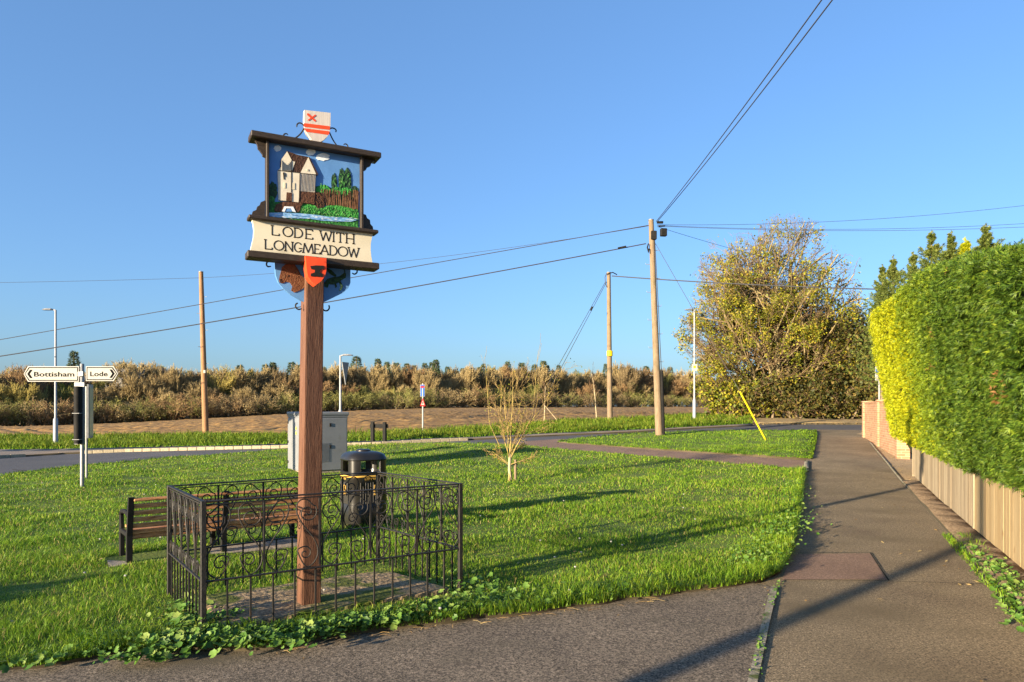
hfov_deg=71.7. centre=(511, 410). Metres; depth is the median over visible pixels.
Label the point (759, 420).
leafy verge
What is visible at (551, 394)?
bare tree
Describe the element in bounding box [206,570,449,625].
stone plinth
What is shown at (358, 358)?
fir tree
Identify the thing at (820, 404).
roadside shrub
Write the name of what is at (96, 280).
overhead cable
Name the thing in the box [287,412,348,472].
utility cabinet
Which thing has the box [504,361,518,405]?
fir tree
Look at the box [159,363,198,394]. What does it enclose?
bare tree
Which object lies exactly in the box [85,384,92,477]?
timetable case
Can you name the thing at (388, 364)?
fir tree
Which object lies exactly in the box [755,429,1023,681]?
footpath
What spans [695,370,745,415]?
roadside shrub
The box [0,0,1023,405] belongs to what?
sky
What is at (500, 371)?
bare tree
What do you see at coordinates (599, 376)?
bare tree
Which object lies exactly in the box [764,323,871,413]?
hedgerow tree
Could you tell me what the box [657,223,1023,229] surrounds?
overhead cable
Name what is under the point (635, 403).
scrub bush
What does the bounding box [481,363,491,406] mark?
fir tree
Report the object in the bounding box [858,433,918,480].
gravel margin
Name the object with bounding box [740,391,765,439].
stay guard
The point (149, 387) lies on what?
bare tree
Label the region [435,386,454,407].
bare tree
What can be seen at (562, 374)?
bare tree
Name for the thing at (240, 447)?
kerb
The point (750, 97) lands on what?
overhead cable
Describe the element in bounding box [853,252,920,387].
cypress tree
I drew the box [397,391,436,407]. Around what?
scrub bush
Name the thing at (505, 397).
scrub bush
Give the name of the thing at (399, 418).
ploughed field
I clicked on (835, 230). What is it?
overhead cable
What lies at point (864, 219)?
overhead cable
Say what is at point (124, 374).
bare tree
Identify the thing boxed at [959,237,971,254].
cypress tree
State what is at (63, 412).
scrub bush
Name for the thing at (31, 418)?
scrub bush
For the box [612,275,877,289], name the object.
overhead cable
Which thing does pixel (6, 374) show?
bare tree
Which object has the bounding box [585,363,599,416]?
sapling
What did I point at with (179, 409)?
scrub bush
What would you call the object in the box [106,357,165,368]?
bare tree
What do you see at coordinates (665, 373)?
bare tree
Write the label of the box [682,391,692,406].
bare tree
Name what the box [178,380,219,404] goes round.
bare tree
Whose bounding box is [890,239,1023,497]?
cypress hedge
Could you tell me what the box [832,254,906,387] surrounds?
cypress tree
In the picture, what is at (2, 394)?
bare tree
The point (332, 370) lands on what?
bare tree
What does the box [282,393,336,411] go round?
scrub bush
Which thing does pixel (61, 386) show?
bare tree
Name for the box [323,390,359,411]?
scrub bush
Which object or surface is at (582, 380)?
bare tree
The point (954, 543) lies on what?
rough grass
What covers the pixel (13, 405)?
scrub bush
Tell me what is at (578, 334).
stay wire
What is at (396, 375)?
bare tree
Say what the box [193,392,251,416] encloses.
scrub bush
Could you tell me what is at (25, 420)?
scrub bush
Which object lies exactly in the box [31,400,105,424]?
scrub bush
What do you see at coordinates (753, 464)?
edge grass
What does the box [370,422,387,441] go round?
street nameplate
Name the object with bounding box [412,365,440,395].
bare tree
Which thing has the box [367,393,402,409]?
scrub bush
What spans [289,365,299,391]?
bare tree
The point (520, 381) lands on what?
bare tree
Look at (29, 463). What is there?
road
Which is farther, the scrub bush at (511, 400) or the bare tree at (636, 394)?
the bare tree at (636, 394)
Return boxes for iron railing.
[167,471,462,628]
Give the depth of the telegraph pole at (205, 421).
33.90 m
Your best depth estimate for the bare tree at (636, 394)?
168.14 m
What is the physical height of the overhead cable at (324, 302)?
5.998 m
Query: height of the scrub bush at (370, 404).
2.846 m
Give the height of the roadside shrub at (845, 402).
3.417 m
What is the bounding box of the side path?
[496,439,804,468]
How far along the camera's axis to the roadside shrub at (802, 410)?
40.29 m
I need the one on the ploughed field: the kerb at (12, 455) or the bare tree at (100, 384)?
the bare tree at (100, 384)
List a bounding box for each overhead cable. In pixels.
[0,225,648,339]
[0,243,645,356]
[0,278,182,282]
[203,226,645,277]
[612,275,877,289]
[656,0,821,221]
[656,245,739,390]
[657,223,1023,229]
[657,226,848,272]
[658,0,832,220]
[665,226,1016,230]
[723,205,1023,224]
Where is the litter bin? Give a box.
[340,449,386,527]
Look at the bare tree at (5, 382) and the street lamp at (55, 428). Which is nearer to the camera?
the street lamp at (55, 428)
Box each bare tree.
[0,363,49,396]
[0,373,11,393]
[0,380,48,425]
[0,388,13,414]
[2,365,45,390]
[42,365,61,424]
[47,382,95,423]
[49,386,73,424]
[62,382,73,388]
[68,391,102,413]
[69,374,100,388]
[84,362,138,376]
[85,376,119,392]
[88,368,145,421]
[93,383,118,407]
[98,380,142,420]
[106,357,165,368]
[109,361,159,382]
[111,364,144,420]
[121,373,171,420]
[131,360,168,381]
[146,368,164,387]
[151,388,190,417]
[157,367,188,394]
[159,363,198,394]
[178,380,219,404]
[191,371,200,386]
[193,366,216,378]
[198,388,221,406]
[207,366,255,416]
[211,367,258,415]
[216,364,236,373]
[228,363,271,412]
[228,384,265,414]
[261,364,278,413]
[261,366,299,404]
[262,382,294,412]
[280,379,298,404]
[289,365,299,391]
[323,367,335,396]
[323,381,336,399]
[325,360,355,410]
[330,371,360,408]
[336,383,360,408]
[348,363,365,390]
[351,385,374,409]
[355,364,390,405]
[362,362,404,408]
[381,388,398,407]
[391,382,415,405]
[399,363,435,407]
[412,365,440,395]
[424,388,438,407]
[434,372,449,407]
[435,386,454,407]
[437,377,461,407]
[447,364,463,377]
[451,363,481,404]
[456,382,471,405]
[471,383,488,407]
[475,365,499,406]
[492,365,504,377]
[492,389,509,405]
[494,371,513,392]
[496,364,522,388]
[505,364,537,406]
[518,371,545,406]
[520,383,547,406]
[530,364,556,406]
[542,387,556,406]
[546,379,559,405]
[552,368,568,406]
[552,376,568,406]
[558,370,579,402]
[573,369,591,378]
[573,372,591,405]
[575,383,599,406]
[582,369,606,405]
[593,375,612,402]
[605,385,623,406]
[606,360,628,406]
[612,361,641,406]
[612,379,628,406]
[613,369,643,388]
[625,383,640,401]
[634,367,653,406]
[637,384,653,406]
[651,372,674,394]
[653,376,688,402]
[663,365,673,406]
[664,387,677,401]
[670,372,689,406]
[675,367,697,397]
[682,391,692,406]
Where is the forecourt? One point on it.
(679, 637)
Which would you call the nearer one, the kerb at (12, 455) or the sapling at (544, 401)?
the kerb at (12, 455)
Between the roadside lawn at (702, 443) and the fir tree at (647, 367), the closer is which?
the roadside lawn at (702, 443)
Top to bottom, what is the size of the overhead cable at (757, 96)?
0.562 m
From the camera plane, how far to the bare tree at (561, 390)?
160.31 m
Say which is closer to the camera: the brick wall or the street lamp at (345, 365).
the brick wall
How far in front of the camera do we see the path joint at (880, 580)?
6.62 m
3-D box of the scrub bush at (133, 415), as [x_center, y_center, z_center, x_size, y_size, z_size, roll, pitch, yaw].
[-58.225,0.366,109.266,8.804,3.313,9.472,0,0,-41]
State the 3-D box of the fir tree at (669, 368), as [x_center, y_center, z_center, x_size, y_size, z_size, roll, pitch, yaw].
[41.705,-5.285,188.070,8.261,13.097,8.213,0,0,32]
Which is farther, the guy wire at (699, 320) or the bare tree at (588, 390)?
the bare tree at (588, 390)
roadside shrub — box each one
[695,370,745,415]
[718,378,776,417]
[722,368,802,417]
[760,364,835,418]
[791,369,848,418]
[818,374,877,418]
[837,372,877,418]
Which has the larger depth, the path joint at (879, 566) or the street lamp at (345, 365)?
the street lamp at (345, 365)
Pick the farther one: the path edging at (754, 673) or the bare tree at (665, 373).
the bare tree at (665, 373)
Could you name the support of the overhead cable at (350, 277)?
attached to the telegraph pole at (659, 402)
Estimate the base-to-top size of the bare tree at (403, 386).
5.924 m
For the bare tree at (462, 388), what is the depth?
143.15 m
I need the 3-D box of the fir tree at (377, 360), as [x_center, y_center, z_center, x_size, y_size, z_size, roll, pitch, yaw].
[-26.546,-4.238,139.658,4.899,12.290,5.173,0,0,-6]
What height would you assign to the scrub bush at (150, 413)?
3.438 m
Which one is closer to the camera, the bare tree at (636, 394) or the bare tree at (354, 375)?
the bare tree at (354, 375)
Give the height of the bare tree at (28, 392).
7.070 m
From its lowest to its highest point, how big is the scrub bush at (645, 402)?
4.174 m
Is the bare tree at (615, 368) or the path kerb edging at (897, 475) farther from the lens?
the bare tree at (615, 368)
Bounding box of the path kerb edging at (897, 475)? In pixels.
[869,441,910,491]
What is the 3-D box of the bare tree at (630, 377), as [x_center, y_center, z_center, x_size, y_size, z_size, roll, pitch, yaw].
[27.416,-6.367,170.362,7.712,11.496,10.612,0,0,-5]
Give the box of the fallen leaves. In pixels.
[3,415,981,681]
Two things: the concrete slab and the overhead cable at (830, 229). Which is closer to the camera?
the concrete slab
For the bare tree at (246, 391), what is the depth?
119.05 m
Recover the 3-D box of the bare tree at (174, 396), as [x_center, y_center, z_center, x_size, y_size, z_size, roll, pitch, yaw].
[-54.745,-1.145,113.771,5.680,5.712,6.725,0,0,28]
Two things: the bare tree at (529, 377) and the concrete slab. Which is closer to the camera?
the concrete slab
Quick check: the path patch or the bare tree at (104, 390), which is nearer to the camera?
the path patch
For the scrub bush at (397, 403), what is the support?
on the ground
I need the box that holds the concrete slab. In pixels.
[107,538,296,566]
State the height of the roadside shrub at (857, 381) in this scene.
3.758 m
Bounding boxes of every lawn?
[0,443,803,669]
[559,430,814,460]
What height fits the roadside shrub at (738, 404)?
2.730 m
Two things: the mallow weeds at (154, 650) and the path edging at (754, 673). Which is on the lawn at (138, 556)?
the mallow weeds at (154, 650)
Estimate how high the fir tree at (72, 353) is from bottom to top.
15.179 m
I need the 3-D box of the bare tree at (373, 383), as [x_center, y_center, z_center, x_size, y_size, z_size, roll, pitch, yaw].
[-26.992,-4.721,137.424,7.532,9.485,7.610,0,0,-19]
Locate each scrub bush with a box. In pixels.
[0,396,40,425]
[0,396,72,425]
[0,400,45,425]
[0,402,16,424]
[0,403,39,425]
[5,410,45,425]
[8,396,73,425]
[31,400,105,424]
[34,403,73,424]
[42,399,100,424]
[65,400,112,424]
[69,396,154,423]
[93,396,151,422]
[93,405,128,423]
[108,403,156,422]
[117,401,173,421]
[120,402,173,421]
[141,394,212,420]
[141,403,186,420]
[142,395,219,419]
[157,392,232,419]
[178,396,240,418]
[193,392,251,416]
[196,391,279,416]
[222,394,282,415]
[239,390,297,414]
[243,401,277,414]
[266,398,298,413]
[271,392,298,412]
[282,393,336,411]
[283,396,327,411]
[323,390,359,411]
[323,391,375,411]
[323,397,343,410]
[327,391,383,410]
[353,396,380,409]
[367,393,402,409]
[372,386,418,409]
[379,396,405,408]
[394,396,429,408]
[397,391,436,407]
[409,389,460,407]
[428,396,456,407]
[429,387,476,407]
[446,385,490,407]
[454,386,497,407]
[461,387,517,407]
[478,394,510,407]
[491,391,529,407]
[507,390,535,406]
[513,392,543,407]
[528,392,560,406]
[536,390,565,406]
[542,392,583,406]
[556,391,587,406]
[567,389,604,406]
[581,393,613,406]
[593,398,612,406]
[599,391,635,406]
[612,395,643,406]
[616,392,653,406]
[637,397,653,406]
[650,395,674,406]
[664,395,681,406]
[664,396,691,406]
[679,394,709,405]
[682,398,705,406]
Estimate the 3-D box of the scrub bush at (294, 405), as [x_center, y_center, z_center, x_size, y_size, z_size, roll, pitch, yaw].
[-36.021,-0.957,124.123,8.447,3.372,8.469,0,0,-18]
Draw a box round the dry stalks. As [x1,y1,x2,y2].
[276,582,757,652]
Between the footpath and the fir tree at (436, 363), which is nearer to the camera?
the footpath
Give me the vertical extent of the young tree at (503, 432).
3.246 m
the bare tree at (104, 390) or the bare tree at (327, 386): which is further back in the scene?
the bare tree at (327, 386)
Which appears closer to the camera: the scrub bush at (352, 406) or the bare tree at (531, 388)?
the scrub bush at (352, 406)
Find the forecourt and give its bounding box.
[0,583,770,681]
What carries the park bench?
on the concrete slab
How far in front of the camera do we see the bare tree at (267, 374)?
127.96 m
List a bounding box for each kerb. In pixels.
[0,454,25,457]
[84,438,467,453]
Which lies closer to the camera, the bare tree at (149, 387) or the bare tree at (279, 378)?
the bare tree at (149, 387)
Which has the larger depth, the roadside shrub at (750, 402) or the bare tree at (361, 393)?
the bare tree at (361, 393)
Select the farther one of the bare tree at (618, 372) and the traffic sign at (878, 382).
the bare tree at (618, 372)
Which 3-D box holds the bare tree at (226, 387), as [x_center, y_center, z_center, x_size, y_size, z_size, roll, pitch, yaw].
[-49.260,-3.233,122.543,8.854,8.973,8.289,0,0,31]
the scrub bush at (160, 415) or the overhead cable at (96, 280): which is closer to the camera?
the overhead cable at (96, 280)
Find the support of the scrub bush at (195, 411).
on the ground
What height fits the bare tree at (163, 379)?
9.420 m
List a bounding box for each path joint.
[784,579,981,583]
[820,552,870,552]
[870,553,888,579]
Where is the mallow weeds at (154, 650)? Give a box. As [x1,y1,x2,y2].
[0,481,831,672]
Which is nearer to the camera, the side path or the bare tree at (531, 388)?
the side path
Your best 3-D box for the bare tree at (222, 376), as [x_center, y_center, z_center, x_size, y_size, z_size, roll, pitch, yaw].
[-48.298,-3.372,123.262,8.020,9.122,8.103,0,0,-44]
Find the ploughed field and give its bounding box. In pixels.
[0,406,855,435]
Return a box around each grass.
[1,441,795,475]
[941,532,1023,624]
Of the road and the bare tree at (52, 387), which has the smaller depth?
the road
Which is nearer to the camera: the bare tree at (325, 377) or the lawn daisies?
the lawn daisies
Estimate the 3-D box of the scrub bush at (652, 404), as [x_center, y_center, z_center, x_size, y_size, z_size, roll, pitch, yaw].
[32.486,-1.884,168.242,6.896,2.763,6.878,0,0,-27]
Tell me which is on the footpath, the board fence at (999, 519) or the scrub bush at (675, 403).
the board fence at (999, 519)
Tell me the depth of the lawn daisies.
7.42 m
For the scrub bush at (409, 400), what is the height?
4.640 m
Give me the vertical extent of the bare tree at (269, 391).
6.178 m
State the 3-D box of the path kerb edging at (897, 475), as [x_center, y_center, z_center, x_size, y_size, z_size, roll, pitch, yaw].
[8.945,1.390,16.437,0.129,0.552,19.818,0,0,24]
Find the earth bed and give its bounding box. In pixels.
[902,480,1023,610]
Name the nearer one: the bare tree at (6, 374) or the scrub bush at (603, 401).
the bare tree at (6, 374)
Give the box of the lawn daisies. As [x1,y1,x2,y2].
[83,481,695,609]
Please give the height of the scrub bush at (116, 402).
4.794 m
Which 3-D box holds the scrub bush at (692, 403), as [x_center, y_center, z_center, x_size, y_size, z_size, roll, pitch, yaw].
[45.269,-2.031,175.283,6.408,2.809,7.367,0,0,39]
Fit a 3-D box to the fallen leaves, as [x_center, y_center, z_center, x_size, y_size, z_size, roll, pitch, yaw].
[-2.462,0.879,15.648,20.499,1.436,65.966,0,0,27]
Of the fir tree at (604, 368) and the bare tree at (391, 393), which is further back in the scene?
the fir tree at (604, 368)
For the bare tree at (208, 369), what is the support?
on the ploughed field
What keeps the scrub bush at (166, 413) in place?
on the ground
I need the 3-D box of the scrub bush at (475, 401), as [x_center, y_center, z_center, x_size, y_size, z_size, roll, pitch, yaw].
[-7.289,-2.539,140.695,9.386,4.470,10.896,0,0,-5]
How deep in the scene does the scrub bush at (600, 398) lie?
157.87 m
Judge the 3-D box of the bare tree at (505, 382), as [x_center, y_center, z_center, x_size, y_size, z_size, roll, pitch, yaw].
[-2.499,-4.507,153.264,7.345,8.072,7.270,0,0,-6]
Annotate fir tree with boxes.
[67,350,84,381]
[230,364,253,415]
[269,362,277,413]
[285,362,297,411]
[348,356,379,409]
[373,358,381,408]
[384,362,395,406]
[397,363,410,405]
[418,362,434,407]
[428,361,440,407]
[432,359,441,406]
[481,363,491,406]
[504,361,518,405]
[539,361,548,404]
[597,363,614,406]
[640,366,653,405]
[667,367,681,406]
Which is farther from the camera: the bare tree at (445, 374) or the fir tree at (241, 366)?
the bare tree at (445, 374)
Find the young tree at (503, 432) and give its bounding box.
[481,335,581,480]
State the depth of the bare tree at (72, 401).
106.81 m
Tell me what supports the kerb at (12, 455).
on the ground
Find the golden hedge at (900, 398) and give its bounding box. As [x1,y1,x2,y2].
[867,289,939,459]
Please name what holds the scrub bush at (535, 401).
on the ground
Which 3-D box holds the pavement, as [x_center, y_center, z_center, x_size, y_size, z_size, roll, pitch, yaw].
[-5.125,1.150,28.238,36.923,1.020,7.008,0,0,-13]
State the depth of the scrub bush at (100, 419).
105.19 m
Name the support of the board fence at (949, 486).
on the gravel margin
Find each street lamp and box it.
[42,308,57,442]
[338,354,352,411]
[685,309,696,417]
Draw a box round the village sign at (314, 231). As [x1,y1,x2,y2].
[245,110,380,604]
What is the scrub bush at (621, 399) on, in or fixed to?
on the ground
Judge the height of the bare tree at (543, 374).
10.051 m
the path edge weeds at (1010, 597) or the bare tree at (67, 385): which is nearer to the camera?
the path edge weeds at (1010, 597)
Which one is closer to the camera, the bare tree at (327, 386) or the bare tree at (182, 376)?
the bare tree at (182, 376)
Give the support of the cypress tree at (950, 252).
on the ground
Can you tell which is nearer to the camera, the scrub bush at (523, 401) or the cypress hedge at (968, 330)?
the cypress hedge at (968, 330)
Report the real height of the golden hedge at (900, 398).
3.999 m
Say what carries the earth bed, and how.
on the ground
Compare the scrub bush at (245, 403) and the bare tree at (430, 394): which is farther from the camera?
the bare tree at (430, 394)
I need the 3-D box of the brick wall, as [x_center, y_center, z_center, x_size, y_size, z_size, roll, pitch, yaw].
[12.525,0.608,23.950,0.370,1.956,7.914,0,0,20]
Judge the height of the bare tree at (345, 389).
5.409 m
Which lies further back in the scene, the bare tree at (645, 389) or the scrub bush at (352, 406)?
the bare tree at (645, 389)
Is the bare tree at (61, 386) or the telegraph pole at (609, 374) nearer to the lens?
the telegraph pole at (609, 374)
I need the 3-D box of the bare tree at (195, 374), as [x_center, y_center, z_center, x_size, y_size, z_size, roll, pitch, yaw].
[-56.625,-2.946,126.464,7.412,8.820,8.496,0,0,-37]
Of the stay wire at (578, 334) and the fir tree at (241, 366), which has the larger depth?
the fir tree at (241, 366)
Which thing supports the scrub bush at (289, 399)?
on the ground
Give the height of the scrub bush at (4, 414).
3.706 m
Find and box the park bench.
[119,487,297,562]
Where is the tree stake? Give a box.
[506,459,517,479]
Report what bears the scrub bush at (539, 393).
on the ground
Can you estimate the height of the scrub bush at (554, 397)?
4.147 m
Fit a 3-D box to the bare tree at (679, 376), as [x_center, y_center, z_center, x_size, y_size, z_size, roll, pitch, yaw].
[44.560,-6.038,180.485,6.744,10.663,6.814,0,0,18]
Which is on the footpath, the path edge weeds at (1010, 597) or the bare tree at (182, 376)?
the path edge weeds at (1010, 597)
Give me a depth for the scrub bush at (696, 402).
176.88 m
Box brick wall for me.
[861,400,909,458]
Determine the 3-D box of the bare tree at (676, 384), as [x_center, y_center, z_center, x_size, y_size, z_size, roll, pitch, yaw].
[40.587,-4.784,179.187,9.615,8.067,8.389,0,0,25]
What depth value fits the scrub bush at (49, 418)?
100.90 m
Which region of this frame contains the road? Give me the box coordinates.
[0,424,861,475]
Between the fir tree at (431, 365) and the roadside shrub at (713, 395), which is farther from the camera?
the fir tree at (431, 365)
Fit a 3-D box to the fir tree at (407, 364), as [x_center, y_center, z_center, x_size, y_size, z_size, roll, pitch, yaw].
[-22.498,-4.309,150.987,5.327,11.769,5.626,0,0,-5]
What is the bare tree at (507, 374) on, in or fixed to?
on the ploughed field
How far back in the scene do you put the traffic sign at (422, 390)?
30.64 m
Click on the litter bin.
(351, 461)
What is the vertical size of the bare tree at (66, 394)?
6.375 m
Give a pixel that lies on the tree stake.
(515, 470)
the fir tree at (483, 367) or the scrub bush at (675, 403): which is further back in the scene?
the scrub bush at (675, 403)
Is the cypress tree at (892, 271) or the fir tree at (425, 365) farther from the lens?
the fir tree at (425, 365)
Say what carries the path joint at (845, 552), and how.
on the footpath
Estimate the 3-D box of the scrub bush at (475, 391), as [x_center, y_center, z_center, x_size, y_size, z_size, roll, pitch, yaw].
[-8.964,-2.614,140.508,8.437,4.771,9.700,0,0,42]
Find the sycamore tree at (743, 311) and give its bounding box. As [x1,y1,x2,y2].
[672,211,868,417]
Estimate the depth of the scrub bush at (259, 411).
118.33 m
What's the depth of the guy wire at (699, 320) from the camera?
26.91 m
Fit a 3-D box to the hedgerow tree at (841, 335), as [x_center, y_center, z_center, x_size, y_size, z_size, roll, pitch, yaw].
[20.980,-2.665,40.636,8.505,7.480,7.656,0,0,-37]
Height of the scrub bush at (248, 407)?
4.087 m
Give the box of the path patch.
[783,553,885,578]
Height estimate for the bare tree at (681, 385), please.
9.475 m
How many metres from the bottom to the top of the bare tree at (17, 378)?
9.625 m
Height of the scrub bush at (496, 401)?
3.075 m
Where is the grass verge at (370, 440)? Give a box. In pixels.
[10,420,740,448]
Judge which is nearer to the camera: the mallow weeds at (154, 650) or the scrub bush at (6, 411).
the mallow weeds at (154, 650)
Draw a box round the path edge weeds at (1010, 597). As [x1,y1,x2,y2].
[749,541,1023,673]
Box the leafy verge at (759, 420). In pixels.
[752,417,861,424]
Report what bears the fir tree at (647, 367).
on the ground
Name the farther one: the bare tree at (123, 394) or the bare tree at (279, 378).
the bare tree at (279, 378)
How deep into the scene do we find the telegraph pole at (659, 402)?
27.89 m
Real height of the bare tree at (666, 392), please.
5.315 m
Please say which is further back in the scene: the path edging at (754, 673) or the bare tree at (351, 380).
the bare tree at (351, 380)
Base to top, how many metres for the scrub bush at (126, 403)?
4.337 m
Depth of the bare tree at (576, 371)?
176.19 m
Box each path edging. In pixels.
[747,586,777,681]
[804,461,809,471]
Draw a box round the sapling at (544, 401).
[539,381,556,420]
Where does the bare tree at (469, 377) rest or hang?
on the ploughed field
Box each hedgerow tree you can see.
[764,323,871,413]
[797,300,869,414]
[806,304,877,417]
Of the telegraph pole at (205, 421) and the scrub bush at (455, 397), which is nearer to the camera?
the telegraph pole at (205, 421)
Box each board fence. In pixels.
[912,448,974,528]
[975,455,1023,568]
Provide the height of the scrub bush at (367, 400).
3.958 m
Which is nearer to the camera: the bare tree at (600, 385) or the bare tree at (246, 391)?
the bare tree at (246, 391)
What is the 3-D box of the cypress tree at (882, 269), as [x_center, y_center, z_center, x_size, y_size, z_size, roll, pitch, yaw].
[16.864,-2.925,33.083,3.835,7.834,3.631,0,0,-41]
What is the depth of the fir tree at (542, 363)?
172.26 m
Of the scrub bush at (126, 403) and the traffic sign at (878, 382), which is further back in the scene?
the scrub bush at (126, 403)
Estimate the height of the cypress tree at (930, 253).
7.768 m
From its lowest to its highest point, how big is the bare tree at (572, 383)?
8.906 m
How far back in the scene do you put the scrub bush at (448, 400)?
134.90 m
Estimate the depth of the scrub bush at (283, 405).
119.69 m
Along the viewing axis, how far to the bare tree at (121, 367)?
117.40 m
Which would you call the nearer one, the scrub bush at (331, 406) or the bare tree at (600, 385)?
the scrub bush at (331, 406)
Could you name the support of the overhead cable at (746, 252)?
attached to the telegraph pole at (659, 402)
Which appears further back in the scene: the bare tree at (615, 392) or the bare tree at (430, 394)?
the bare tree at (615, 392)
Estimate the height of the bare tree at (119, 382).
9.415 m
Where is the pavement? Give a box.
[0,423,751,456]
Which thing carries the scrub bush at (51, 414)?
on the ground
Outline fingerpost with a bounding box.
[24,364,117,486]
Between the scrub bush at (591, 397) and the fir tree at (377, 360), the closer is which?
the fir tree at (377, 360)
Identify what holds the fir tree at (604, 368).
on the ground
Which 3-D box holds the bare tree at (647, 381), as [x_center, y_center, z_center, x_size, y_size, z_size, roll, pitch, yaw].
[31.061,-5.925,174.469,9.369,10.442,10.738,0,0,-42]
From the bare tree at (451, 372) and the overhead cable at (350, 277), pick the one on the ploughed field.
the bare tree at (451, 372)
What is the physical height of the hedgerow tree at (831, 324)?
10.765 m
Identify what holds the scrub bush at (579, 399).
on the ground
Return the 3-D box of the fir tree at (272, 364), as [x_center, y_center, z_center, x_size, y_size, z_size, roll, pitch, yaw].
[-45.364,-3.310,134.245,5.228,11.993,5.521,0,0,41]
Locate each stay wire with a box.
[548,283,604,383]
[551,282,606,385]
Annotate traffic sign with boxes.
[420,383,424,428]
[875,361,879,399]
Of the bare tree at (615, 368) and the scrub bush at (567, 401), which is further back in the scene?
the bare tree at (615, 368)
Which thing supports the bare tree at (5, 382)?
on the ground
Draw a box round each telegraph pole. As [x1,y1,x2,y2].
[197,271,208,433]
[605,272,616,418]
[646,219,666,435]
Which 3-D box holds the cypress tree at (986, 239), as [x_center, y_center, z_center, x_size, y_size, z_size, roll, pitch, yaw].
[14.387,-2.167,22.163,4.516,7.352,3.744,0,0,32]
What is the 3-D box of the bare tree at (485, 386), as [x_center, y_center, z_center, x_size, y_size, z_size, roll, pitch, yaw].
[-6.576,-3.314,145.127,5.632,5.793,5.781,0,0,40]
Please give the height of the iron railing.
0.977 m
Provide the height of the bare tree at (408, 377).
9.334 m
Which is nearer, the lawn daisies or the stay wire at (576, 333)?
the lawn daisies
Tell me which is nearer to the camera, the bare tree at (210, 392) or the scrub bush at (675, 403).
the bare tree at (210, 392)
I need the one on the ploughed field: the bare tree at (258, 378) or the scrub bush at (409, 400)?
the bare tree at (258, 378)
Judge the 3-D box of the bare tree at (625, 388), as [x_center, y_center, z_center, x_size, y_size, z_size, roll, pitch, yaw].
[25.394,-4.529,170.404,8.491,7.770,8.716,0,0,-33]
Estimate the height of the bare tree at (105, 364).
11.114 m
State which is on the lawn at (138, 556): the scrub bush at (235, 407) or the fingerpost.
the fingerpost
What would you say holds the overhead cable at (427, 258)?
attached to the telegraph pole at (659, 402)
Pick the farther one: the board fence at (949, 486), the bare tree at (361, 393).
the bare tree at (361, 393)
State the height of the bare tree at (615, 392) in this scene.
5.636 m
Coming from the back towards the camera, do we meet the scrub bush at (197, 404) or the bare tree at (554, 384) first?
the bare tree at (554, 384)
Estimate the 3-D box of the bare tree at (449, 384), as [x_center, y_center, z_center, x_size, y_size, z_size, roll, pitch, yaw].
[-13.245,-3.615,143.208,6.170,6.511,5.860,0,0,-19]
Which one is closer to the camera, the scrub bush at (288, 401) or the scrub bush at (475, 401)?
the scrub bush at (288, 401)
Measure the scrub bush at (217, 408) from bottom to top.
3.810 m
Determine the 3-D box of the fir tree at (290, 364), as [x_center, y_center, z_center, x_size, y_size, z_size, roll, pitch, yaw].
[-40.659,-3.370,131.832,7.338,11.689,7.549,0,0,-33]
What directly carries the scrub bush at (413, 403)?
on the ground
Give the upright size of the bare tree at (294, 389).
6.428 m
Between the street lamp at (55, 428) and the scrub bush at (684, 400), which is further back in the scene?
the scrub bush at (684, 400)
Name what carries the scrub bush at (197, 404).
on the ground
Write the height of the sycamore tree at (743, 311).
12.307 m
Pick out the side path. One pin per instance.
(733, 459)
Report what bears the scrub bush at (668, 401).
on the ground
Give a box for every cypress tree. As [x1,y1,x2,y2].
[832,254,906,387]
[841,264,891,399]
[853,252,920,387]
[862,229,945,377]
[932,230,962,263]
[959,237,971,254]
[964,222,1005,252]

